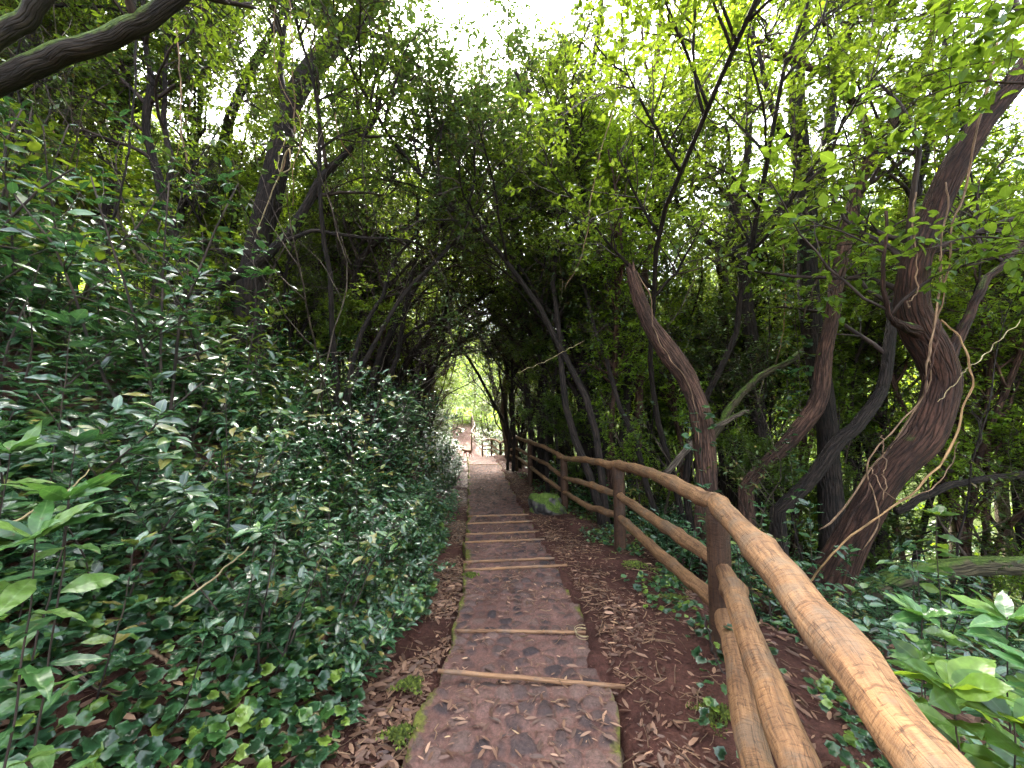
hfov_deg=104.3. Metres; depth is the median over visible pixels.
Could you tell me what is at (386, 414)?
laurel shrub
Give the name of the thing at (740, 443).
laurel tree
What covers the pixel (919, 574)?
laurel shrub
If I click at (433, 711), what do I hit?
path
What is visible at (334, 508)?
laurel shrub
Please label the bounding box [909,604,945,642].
laurel shrub
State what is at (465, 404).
understory tree
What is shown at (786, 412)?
thin sapling
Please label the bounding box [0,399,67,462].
laurel shrub
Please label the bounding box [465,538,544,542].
step bar
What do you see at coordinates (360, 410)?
laurel shrub
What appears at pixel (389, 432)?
laurel shrub
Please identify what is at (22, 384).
laurel shrub
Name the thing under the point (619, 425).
dark stemmed tree
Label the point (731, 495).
crowned tree
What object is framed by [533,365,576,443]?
thin sapling
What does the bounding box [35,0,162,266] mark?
slender tree
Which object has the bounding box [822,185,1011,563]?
laurel tree
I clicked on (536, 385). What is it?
dark stemmed tree
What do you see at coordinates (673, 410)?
slender tree
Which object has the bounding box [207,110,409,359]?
dark stemmed tree
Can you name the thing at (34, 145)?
laurel shrub
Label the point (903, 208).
slender tree
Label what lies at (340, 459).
laurel shrub
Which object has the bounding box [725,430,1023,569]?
shrub
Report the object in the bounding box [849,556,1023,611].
fallen log
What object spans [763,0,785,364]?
hanging vine
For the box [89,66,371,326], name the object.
dark stemmed tree
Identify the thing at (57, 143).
hanging vine
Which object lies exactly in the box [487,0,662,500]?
ivy clad tree
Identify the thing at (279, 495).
laurel shrub
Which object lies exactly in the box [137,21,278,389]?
thin sapling
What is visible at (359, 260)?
arching tree
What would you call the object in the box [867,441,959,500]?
hanging vine
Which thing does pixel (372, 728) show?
leaf litter
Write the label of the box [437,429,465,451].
laurel shrub
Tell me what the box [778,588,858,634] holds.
laurel shrub
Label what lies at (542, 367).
slender tree
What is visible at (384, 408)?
laurel shrub
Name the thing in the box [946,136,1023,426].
laurel tree
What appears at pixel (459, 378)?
understory tree
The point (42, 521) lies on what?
laurel shoot
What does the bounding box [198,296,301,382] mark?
laurel shrub
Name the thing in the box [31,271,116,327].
laurel shrub
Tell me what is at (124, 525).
laurel shoot
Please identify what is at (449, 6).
sky
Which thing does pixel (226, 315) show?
laurel shrub
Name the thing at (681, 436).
thin sapling
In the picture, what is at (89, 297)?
laurel shrub
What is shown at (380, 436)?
laurel shrub
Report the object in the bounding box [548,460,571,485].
laurel shrub
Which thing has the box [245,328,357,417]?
laurel shrub
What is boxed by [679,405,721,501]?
climbing ivy
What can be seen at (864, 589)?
laurel shrub
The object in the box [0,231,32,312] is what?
laurel shrub
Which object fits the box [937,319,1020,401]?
hanging vine
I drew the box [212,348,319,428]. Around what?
laurel shrub
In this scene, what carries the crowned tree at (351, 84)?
on the ground at (598, 660)
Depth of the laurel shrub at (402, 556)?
4.13 m
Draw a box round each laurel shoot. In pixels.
[0,308,110,622]
[0,420,56,663]
[0,427,116,688]
[0,471,133,767]
[0,495,113,767]
[74,530,162,698]
[109,367,175,536]
[170,617,224,732]
[218,515,281,678]
[236,266,278,424]
[399,386,423,495]
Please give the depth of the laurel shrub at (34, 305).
3.85 m
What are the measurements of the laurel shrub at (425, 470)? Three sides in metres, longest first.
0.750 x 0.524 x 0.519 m
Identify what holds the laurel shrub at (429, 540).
on the ground at (598, 660)
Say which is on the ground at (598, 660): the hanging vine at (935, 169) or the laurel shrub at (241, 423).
the laurel shrub at (241, 423)
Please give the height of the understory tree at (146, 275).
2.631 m
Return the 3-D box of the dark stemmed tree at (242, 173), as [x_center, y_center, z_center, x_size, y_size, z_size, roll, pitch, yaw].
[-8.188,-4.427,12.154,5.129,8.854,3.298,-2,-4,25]
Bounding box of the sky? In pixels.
[18,0,1023,296]
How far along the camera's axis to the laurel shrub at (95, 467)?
2.25 m
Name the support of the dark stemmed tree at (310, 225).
on the ground at (598, 660)
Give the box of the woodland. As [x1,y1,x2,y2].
[10,161,1023,555]
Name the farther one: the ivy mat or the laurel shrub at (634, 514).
the laurel shrub at (634, 514)
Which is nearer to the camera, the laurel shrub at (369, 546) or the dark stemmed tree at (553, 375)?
the laurel shrub at (369, 546)
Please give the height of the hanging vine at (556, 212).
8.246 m
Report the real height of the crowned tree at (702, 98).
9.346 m
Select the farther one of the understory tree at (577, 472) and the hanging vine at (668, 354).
the understory tree at (577, 472)
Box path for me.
[401,457,622,767]
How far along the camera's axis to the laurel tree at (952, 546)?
11.40 m
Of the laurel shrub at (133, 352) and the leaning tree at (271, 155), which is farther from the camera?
the leaning tree at (271, 155)
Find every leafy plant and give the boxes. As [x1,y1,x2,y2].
[695,483,711,541]
[748,500,773,626]
[772,368,809,565]
[798,498,826,590]
[883,592,971,738]
[886,636,963,737]
[891,656,1023,767]
[914,504,969,719]
[948,588,1023,767]
[953,692,1023,767]
[972,634,1023,766]
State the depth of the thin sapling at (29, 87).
5.41 m
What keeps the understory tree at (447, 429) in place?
on the ground at (598, 660)
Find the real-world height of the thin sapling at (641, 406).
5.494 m
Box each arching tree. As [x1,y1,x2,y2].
[276,78,540,431]
[332,137,525,437]
[369,229,591,437]
[378,234,589,426]
[404,254,498,416]
[481,200,573,479]
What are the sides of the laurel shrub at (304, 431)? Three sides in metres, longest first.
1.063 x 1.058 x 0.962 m
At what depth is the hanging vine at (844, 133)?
5.12 m
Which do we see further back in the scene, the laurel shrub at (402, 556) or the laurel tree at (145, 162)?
the laurel tree at (145, 162)
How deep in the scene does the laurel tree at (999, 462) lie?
6.57 m
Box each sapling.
[0,0,94,306]
[0,0,129,285]
[0,0,183,183]
[0,8,16,213]
[0,53,32,271]
[0,70,88,305]
[4,43,213,382]
[56,70,143,301]
[82,63,217,345]
[93,138,277,340]
[110,54,234,319]
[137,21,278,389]
[159,5,366,429]
[335,208,507,435]
[353,255,474,446]
[373,245,433,430]
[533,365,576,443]
[604,248,707,476]
[646,364,738,506]
[656,369,735,559]
[680,286,802,567]
[691,342,780,485]
[701,281,822,573]
[755,307,904,530]
[769,349,813,454]
[784,340,864,555]
[838,317,908,566]
[844,305,1023,590]
[859,391,927,595]
[860,368,916,454]
[861,347,1023,540]
[914,226,1023,646]
[918,421,978,604]
[962,424,1023,635]
[1011,598,1023,636]
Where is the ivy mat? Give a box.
[0,438,325,767]
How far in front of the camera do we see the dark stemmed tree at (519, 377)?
13.37 m
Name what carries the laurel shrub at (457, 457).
on the ground at (598, 660)
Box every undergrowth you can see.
[0,285,437,589]
[404,414,625,481]
[524,454,1023,752]
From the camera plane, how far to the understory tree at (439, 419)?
18.89 m
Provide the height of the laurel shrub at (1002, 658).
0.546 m
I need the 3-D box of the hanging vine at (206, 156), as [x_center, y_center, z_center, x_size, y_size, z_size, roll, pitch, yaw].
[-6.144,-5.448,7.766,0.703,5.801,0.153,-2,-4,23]
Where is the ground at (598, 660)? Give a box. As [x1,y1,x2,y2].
[0,198,1023,767]
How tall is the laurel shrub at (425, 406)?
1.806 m
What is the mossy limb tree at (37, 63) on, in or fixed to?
on the ground at (598, 660)
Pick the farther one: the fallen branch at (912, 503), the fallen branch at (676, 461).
the fallen branch at (676, 461)
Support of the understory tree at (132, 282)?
on the ground at (598, 660)
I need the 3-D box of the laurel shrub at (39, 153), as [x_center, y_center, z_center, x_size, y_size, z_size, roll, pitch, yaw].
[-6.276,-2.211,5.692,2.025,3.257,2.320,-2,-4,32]
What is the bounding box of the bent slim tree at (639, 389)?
[586,0,762,519]
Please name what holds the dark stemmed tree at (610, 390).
on the ground at (598, 660)
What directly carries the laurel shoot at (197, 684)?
on the ground at (598, 660)
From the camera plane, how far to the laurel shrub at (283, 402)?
5.70 m
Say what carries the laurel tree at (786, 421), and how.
on the ground at (598, 660)
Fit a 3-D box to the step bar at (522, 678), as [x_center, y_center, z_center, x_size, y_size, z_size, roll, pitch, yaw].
[0.099,1.743,2.353,1.109,0.035,0.031,0,-4,7]
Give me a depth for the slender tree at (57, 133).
8.38 m
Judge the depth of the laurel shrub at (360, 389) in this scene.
8.33 m
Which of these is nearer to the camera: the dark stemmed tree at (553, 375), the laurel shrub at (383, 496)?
the laurel shrub at (383, 496)
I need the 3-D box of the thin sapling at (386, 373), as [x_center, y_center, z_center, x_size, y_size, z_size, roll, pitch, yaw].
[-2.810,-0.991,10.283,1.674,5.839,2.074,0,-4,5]
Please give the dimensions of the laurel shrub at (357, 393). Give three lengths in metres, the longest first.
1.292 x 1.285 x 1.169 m
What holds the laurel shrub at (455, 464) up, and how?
on the ground at (598, 660)
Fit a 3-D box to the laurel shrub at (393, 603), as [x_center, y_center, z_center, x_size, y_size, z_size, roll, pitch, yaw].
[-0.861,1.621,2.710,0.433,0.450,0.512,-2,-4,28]
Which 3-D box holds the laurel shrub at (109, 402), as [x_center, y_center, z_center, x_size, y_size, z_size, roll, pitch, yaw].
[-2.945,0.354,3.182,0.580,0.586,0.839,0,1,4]
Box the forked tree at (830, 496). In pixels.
[661,0,1006,551]
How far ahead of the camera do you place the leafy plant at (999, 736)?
0.97 m
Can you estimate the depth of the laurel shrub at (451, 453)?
12.89 m
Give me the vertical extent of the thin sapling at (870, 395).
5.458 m
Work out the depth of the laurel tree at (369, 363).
10.57 m
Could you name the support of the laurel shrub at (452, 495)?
on the ground at (598, 660)
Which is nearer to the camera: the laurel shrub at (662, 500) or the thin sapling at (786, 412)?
the thin sapling at (786, 412)
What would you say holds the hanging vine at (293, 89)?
hanging from the branching tree at (304, 207)
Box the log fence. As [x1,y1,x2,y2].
[471,415,974,767]
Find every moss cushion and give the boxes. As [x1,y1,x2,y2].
[375,720,416,750]
[388,674,423,694]
[461,571,479,578]
[621,560,657,571]
[657,592,687,601]
[686,700,730,739]
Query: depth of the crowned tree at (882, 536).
7.99 m
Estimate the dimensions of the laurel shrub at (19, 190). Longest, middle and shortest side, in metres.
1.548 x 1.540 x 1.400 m
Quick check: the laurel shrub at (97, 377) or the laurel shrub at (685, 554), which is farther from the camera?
the laurel shrub at (685, 554)
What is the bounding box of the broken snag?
[626,260,717,582]
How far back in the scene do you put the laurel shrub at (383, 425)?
9.07 m
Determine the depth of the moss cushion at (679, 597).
3.58 m
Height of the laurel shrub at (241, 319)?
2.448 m
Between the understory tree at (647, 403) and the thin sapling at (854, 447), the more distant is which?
the understory tree at (647, 403)
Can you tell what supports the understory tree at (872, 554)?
on the ground at (598, 660)
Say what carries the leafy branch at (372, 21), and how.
attached to the crowned tree at (351, 84)
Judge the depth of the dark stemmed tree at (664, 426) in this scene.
12.00 m
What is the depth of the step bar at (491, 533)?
5.95 m
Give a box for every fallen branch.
[663,409,749,473]
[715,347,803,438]
[893,471,1023,514]
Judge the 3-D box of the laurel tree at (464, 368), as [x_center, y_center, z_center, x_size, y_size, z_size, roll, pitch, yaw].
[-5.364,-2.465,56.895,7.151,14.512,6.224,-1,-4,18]
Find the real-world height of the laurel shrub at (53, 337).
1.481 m
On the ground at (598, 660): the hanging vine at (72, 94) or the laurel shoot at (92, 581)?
the laurel shoot at (92, 581)
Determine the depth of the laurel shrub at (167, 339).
4.46 m
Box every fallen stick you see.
[13,469,89,520]
[62,666,120,696]
[147,647,176,667]
[173,546,248,607]
[212,679,340,742]
[312,712,324,726]
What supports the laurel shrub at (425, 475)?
on the ground at (598, 660)
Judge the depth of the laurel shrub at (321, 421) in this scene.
4.99 m
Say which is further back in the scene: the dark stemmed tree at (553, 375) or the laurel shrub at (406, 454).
the dark stemmed tree at (553, 375)
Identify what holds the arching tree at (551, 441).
on the ground at (598, 660)
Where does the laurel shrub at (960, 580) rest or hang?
on the ground at (598, 660)
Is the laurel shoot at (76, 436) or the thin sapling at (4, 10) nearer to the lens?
the laurel shoot at (76, 436)
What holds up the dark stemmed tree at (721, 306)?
on the ground at (598, 660)
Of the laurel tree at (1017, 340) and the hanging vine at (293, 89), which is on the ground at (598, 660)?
the laurel tree at (1017, 340)
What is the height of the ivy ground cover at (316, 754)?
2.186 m
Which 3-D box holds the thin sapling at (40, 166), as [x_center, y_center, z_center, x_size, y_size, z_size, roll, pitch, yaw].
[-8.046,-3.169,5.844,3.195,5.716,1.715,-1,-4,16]
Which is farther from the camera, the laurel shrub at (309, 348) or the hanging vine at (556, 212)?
the laurel shrub at (309, 348)
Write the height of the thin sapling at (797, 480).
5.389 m
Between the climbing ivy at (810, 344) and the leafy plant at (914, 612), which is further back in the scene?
the climbing ivy at (810, 344)
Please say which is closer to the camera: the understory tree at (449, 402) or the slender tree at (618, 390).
the slender tree at (618, 390)
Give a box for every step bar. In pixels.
[437,669,624,689]
[454,629,585,634]
[463,557,553,563]
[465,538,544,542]
[465,564,566,571]
[466,531,535,535]
[467,520,532,524]
[468,513,528,516]
[469,464,511,464]
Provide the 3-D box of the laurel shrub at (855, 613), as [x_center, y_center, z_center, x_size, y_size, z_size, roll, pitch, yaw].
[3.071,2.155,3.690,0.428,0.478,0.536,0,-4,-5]
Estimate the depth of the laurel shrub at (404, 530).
3.81 m
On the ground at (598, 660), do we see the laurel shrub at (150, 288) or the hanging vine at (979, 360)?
the laurel shrub at (150, 288)
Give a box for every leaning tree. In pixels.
[231,0,518,402]
[743,0,1023,555]
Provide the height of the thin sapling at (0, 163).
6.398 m
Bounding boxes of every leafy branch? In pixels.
[162,0,262,83]
[342,0,444,110]
[768,234,905,325]
[800,197,922,288]
[810,120,909,205]
[836,15,1023,154]
[868,185,1023,304]
[909,0,1023,92]
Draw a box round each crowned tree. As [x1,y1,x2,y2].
[173,0,609,447]
[226,120,521,468]
[270,0,647,527]
[337,0,589,445]
[344,102,734,516]
[386,0,762,483]
[478,0,1023,537]
[522,169,842,507]
[625,233,893,549]
[685,145,1023,596]
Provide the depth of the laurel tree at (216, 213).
14.71 m
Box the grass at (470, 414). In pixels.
[444,399,500,428]
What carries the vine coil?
on the path
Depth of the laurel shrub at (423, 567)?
3.73 m
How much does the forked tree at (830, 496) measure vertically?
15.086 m
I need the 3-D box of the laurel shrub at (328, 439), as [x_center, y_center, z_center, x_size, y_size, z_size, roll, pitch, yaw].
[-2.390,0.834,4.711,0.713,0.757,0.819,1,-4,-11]
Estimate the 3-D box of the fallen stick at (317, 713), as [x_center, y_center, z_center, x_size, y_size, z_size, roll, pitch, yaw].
[-0.947,1.640,1.924,0.118,0.089,0.037,0,-4,0]
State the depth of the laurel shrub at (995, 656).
3.52 m
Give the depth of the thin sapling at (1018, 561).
4.83 m
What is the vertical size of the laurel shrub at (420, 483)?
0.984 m
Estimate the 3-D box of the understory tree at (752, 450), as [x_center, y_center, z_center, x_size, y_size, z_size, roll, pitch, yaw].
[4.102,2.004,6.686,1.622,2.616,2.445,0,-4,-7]
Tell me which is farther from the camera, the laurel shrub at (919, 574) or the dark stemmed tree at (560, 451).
the dark stemmed tree at (560, 451)
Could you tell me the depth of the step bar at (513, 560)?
4.62 m
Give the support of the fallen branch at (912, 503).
on the ground at (598, 660)
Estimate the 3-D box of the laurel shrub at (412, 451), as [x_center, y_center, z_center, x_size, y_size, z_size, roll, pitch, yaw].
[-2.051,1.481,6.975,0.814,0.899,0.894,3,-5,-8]
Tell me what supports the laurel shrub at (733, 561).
on the ground at (598, 660)
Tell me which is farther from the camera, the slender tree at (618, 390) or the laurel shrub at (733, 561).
the slender tree at (618, 390)
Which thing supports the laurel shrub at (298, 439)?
on the ground at (598, 660)
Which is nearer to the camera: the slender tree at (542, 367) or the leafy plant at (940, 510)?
the leafy plant at (940, 510)
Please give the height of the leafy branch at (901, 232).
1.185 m
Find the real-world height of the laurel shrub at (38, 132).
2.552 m
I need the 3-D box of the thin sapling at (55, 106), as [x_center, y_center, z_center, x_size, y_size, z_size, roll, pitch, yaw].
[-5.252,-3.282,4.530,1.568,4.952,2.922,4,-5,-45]
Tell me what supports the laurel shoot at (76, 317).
on the ground at (598, 660)
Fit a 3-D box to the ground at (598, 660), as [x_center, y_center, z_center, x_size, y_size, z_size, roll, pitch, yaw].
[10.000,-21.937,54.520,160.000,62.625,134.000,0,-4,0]
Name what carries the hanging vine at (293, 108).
hanging from the crowned tree at (351, 84)
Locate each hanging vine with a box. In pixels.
[41,0,76,211]
[48,27,84,206]
[98,0,136,266]
[143,0,201,220]
[174,18,197,189]
[185,13,210,237]
[242,8,274,241]
[256,138,290,235]
[274,5,301,207]
[279,0,295,178]
[302,0,356,163]
[314,14,350,262]
[362,2,376,257]
[517,341,582,372]
[520,0,600,229]
[541,7,580,343]
[565,20,627,287]
[637,272,698,443]
[638,0,680,270]
[667,8,720,326]
[760,277,770,415]
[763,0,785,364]
[803,0,873,320]
[811,319,973,581]
[818,38,998,529]
[825,11,866,275]
[844,321,941,533]
[862,182,949,550]
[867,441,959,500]
[880,435,887,499]
[906,192,918,308]
[931,30,940,313]
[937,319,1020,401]
[958,12,982,293]
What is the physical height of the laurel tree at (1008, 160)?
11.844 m
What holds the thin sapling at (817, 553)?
on the ground at (598, 660)
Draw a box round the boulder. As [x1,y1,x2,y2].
[528,492,566,515]
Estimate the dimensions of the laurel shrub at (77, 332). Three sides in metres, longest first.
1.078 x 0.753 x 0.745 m
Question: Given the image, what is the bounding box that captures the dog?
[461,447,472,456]
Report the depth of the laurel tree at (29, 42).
6.41 m
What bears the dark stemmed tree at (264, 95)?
on the ground at (598, 660)
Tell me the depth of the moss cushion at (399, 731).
1.94 m
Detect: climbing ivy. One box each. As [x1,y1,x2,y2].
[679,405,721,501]
[680,604,732,694]
[781,226,814,400]
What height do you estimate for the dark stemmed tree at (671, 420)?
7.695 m
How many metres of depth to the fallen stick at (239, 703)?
1.83 m
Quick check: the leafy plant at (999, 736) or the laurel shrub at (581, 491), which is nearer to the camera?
the leafy plant at (999, 736)
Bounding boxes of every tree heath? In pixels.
[6,64,410,384]
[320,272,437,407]
[324,306,452,372]
[392,316,490,429]
[451,354,568,457]
[460,312,556,452]
[477,337,619,456]
[482,364,577,449]
[494,364,600,443]
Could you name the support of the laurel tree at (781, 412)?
on the ground at (598, 660)
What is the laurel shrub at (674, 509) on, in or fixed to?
on the ground at (598, 660)
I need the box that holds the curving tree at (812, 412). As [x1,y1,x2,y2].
[699,0,1023,577]
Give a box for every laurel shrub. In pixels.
[0,96,178,327]
[0,96,207,356]
[0,98,129,280]
[0,103,80,291]
[0,109,272,433]
[0,167,74,303]
[0,215,139,362]
[0,218,97,290]
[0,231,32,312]
[0,232,155,419]
[0,234,168,388]
[0,272,88,323]
[0,372,194,460]
[0,376,205,554]
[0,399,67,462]
[0,401,40,485]
[0,447,220,619]
[8,382,46,387]
[9,391,221,529]
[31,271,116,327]
[32,282,122,314]
[32,332,195,403]
[33,170,241,379]
[43,301,116,361]
[49,213,214,330]
[77,425,270,589]
[90,296,180,360]
[94,391,212,452]
[99,323,213,406]
[102,327,201,381]
[118,278,208,329]
[124,225,266,378]
[125,256,231,325]
[127,229,308,421]
[127,334,292,457]
[131,462,250,536]
[145,251,272,376]
[169,347,236,385]
[169,353,246,414]
[170,511,355,680]
[176,380,309,505]
[180,312,271,399]
[181,384,289,453]
[182,492,283,564]
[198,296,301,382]
[201,281,231,354]
[204,276,231,351]
[207,300,333,432]
[208,563,311,639]
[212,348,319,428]
[227,331,312,401]
[227,371,311,456]
[230,492,335,563]
[233,451,305,503]
[233,476,330,535]
[239,363,340,440]
[244,434,317,481]
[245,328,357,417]
[246,387,302,424]
[248,339,335,423]
[261,353,340,412]
[261,416,341,471]
[262,375,352,434]
[265,298,299,354]
[265,336,289,378]
[267,310,315,382]
[271,332,304,386]
[273,338,347,398]
[274,425,321,456]
[275,326,347,370]
[276,422,344,481]
[282,310,343,387]
[285,349,408,494]
[285,469,352,524]
[288,401,367,465]
[291,489,419,621]
[292,437,377,517]
[301,597,386,654]
[302,361,439,490]
[302,402,368,469]
[303,530,395,600]
[306,602,405,724]
[309,441,407,519]
[312,384,379,437]
[314,374,364,421]
[317,337,381,421]
[319,386,369,440]
[320,427,386,486]
[322,470,417,574]
[329,350,387,411]
[335,473,391,506]
[341,343,390,411]
[345,385,424,481]
[350,581,419,672]
[352,486,435,572]
[353,452,393,489]
[354,384,440,459]
[358,563,416,607]
[359,578,425,625]
[362,400,393,432]
[363,517,420,550]
[364,357,411,421]
[364,411,408,453]
[364,468,384,489]
[365,474,434,543]
[366,431,396,449]
[372,365,435,443]
[372,390,461,476]
[376,445,417,486]
[378,485,410,511]
[378,564,425,590]
[379,425,438,485]
[381,532,437,570]
[383,470,435,527]
[384,503,427,521]
[387,434,418,477]
[387,458,441,509]
[391,523,431,553]
[392,554,445,592]
[394,476,425,496]
[395,385,440,442]
[395,398,439,447]
[397,489,443,518]
[400,518,457,567]
[405,433,430,449]
[407,540,436,553]
[412,533,437,551]
[413,468,433,482]
[414,480,442,500]
[416,508,440,528]
[416,517,448,542]
[417,463,447,479]
[418,471,443,496]
[418,519,441,530]
[419,439,450,476]
[419,495,438,509]
[421,437,452,462]
[422,502,453,516]
[427,447,448,470]
[427,448,452,477]
[428,476,452,488]
[429,498,456,530]
[432,437,455,463]
[432,441,456,472]
[434,482,454,494]
[436,431,450,446]
[436,499,460,516]
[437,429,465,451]
[437,474,452,488]
[441,488,461,504]
[442,490,462,500]
[443,477,460,487]
[444,472,461,486]
[450,454,464,464]
[451,459,461,469]
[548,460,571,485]
[569,485,589,502]
[574,492,589,511]
[591,473,642,526]
[626,509,639,524]
[632,516,649,534]
[642,505,688,554]
[648,488,664,510]
[659,501,693,525]
[659,527,707,574]
[697,514,777,585]
[702,532,807,625]
[731,544,757,576]
[747,565,774,600]
[771,601,785,615]
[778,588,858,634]
[828,594,886,637]
[833,540,1014,676]
[836,566,927,647]
[851,566,888,598]
[859,573,894,606]
[880,599,934,627]
[894,558,989,617]
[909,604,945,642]
[917,576,1000,627]
[965,599,1023,672]
[970,645,1018,672]
[972,651,1013,681]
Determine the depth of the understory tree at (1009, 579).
6.65 m
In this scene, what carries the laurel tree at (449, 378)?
on the ground at (598, 660)
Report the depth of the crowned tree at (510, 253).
8.89 m
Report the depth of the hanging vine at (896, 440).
3.84 m
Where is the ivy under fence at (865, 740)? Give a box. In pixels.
[515,471,928,767]
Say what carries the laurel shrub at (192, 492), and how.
on the ground at (598, 660)
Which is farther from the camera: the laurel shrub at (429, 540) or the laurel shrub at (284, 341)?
the laurel shrub at (284, 341)
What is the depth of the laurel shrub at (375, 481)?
6.02 m
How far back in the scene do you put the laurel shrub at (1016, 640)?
3.45 m
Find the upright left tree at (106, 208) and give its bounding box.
[0,0,243,311]
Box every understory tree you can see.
[0,126,206,287]
[15,168,166,299]
[55,86,315,342]
[60,204,209,307]
[111,149,237,300]
[116,232,165,293]
[268,241,348,387]
[273,270,404,408]
[364,296,438,428]
[403,388,468,432]
[423,408,462,440]
[425,372,460,426]
[427,383,460,434]
[444,368,468,426]
[457,391,471,416]
[467,390,484,418]
[470,394,497,440]
[472,414,536,453]
[505,384,622,502]
[507,400,536,451]
[578,365,723,530]
[616,389,695,515]
[631,400,693,507]
[710,385,876,562]
[716,426,813,540]
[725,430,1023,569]
[742,441,921,543]
[765,392,913,546]
[774,446,924,576]
[869,404,1023,633]
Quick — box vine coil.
[574,624,588,639]
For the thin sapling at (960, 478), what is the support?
on the ground at (598, 660)
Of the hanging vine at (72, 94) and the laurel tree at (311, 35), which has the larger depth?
the laurel tree at (311, 35)
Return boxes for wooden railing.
[453,416,489,424]
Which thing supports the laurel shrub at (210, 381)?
on the ground at (598, 660)
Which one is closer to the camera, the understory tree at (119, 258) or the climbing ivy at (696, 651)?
the climbing ivy at (696, 651)
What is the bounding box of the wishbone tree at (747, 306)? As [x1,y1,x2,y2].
[538,0,930,532]
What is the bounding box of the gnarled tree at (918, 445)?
[661,0,1023,613]
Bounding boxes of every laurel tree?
[0,0,210,150]
[0,1,153,151]
[1,2,154,225]
[63,119,161,295]
[75,48,217,295]
[144,133,282,313]
[237,51,431,404]
[277,117,348,282]
[302,18,432,393]
[397,144,458,433]
[420,305,488,432]
[433,332,464,427]
[442,270,536,446]
[452,208,534,459]
[455,325,488,409]
[459,1,712,483]
[467,335,528,422]
[628,0,979,501]
[669,201,832,425]
[687,314,787,481]
[698,163,973,546]
[768,362,807,484]
[813,109,1023,618]
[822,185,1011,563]
[875,6,1023,584]
[878,149,1023,582]
[887,269,1021,557]
[942,257,1023,503]
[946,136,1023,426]
[977,157,1023,486]
[988,112,1021,336]
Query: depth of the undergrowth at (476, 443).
27.47 m
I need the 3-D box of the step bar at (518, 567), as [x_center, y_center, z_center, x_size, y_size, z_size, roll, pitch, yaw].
[0.049,1.976,4.283,1.112,0.037,0.033,0,-4,-7]
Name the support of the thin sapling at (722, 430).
on the ground at (598, 660)
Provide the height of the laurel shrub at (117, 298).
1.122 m
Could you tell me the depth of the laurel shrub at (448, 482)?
9.60 m
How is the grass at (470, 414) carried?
on the ground at (598, 660)
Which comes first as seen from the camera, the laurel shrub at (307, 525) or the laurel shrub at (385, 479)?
the laurel shrub at (307, 525)
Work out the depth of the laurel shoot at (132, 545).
1.63 m
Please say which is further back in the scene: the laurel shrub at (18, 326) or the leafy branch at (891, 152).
the leafy branch at (891, 152)
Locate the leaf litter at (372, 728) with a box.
[0,326,1023,767]
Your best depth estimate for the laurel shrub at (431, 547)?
4.43 m
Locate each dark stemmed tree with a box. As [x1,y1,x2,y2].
[4,24,322,336]
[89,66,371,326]
[123,58,339,333]
[183,101,323,288]
[187,154,301,343]
[198,159,324,344]
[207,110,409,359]
[237,116,415,386]
[240,120,383,367]
[268,207,476,377]
[271,179,402,348]
[356,81,525,442]
[373,251,473,403]
[405,162,688,490]
[462,326,601,465]
[468,193,789,474]
[470,330,599,455]
[483,317,572,466]
[501,354,609,454]
[513,183,789,507]
[522,320,591,427]
[525,230,636,438]
[533,276,706,445]
[548,362,740,492]
[550,309,675,462]
[558,309,790,492]
[561,242,845,502]
[572,221,716,448]
[588,248,825,523]
[599,270,803,483]
[611,306,719,507]
[629,359,687,503]
[630,233,835,482]
[632,235,952,492]
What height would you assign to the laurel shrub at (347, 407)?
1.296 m
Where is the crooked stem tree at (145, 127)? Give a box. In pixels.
[0,0,280,360]
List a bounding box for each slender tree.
[0,1,139,221]
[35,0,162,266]
[133,0,255,332]
[177,11,327,339]
[273,30,426,396]
[319,38,406,383]
[373,158,417,421]
[464,104,541,471]
[482,28,555,480]
[486,126,613,497]
[549,55,690,521]
[561,54,650,510]
[614,130,724,504]
[646,169,776,509]
[733,99,898,558]
[790,26,1023,572]
[821,168,918,561]
[890,111,1023,601]
[950,94,1023,600]
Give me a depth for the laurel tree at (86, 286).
19.33 m
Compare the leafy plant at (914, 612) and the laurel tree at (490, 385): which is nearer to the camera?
the leafy plant at (914, 612)
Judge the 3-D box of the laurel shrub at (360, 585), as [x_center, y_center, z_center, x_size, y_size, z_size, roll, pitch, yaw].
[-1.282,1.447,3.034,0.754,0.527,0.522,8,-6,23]
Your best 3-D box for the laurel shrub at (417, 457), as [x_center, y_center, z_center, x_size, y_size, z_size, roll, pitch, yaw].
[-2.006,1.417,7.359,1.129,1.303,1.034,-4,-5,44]
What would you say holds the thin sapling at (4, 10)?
on the ground at (598, 660)
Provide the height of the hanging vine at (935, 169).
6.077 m
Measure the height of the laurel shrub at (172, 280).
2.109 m
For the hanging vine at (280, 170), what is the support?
hanging from the leaning tree at (271, 155)
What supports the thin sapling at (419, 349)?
on the ground at (598, 660)
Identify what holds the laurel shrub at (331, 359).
on the ground at (598, 660)
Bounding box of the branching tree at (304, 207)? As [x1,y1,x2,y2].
[181,0,485,366]
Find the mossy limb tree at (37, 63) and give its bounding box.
[0,0,363,98]
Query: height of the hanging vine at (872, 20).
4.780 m
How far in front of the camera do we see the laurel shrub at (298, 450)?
4.21 m
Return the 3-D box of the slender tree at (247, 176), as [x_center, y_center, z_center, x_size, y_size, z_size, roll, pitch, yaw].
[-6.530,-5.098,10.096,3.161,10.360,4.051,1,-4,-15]
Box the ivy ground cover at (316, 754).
[0,391,452,767]
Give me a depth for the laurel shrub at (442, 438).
16.31 m
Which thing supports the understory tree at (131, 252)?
on the ground at (598, 660)
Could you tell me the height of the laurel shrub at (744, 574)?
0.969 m

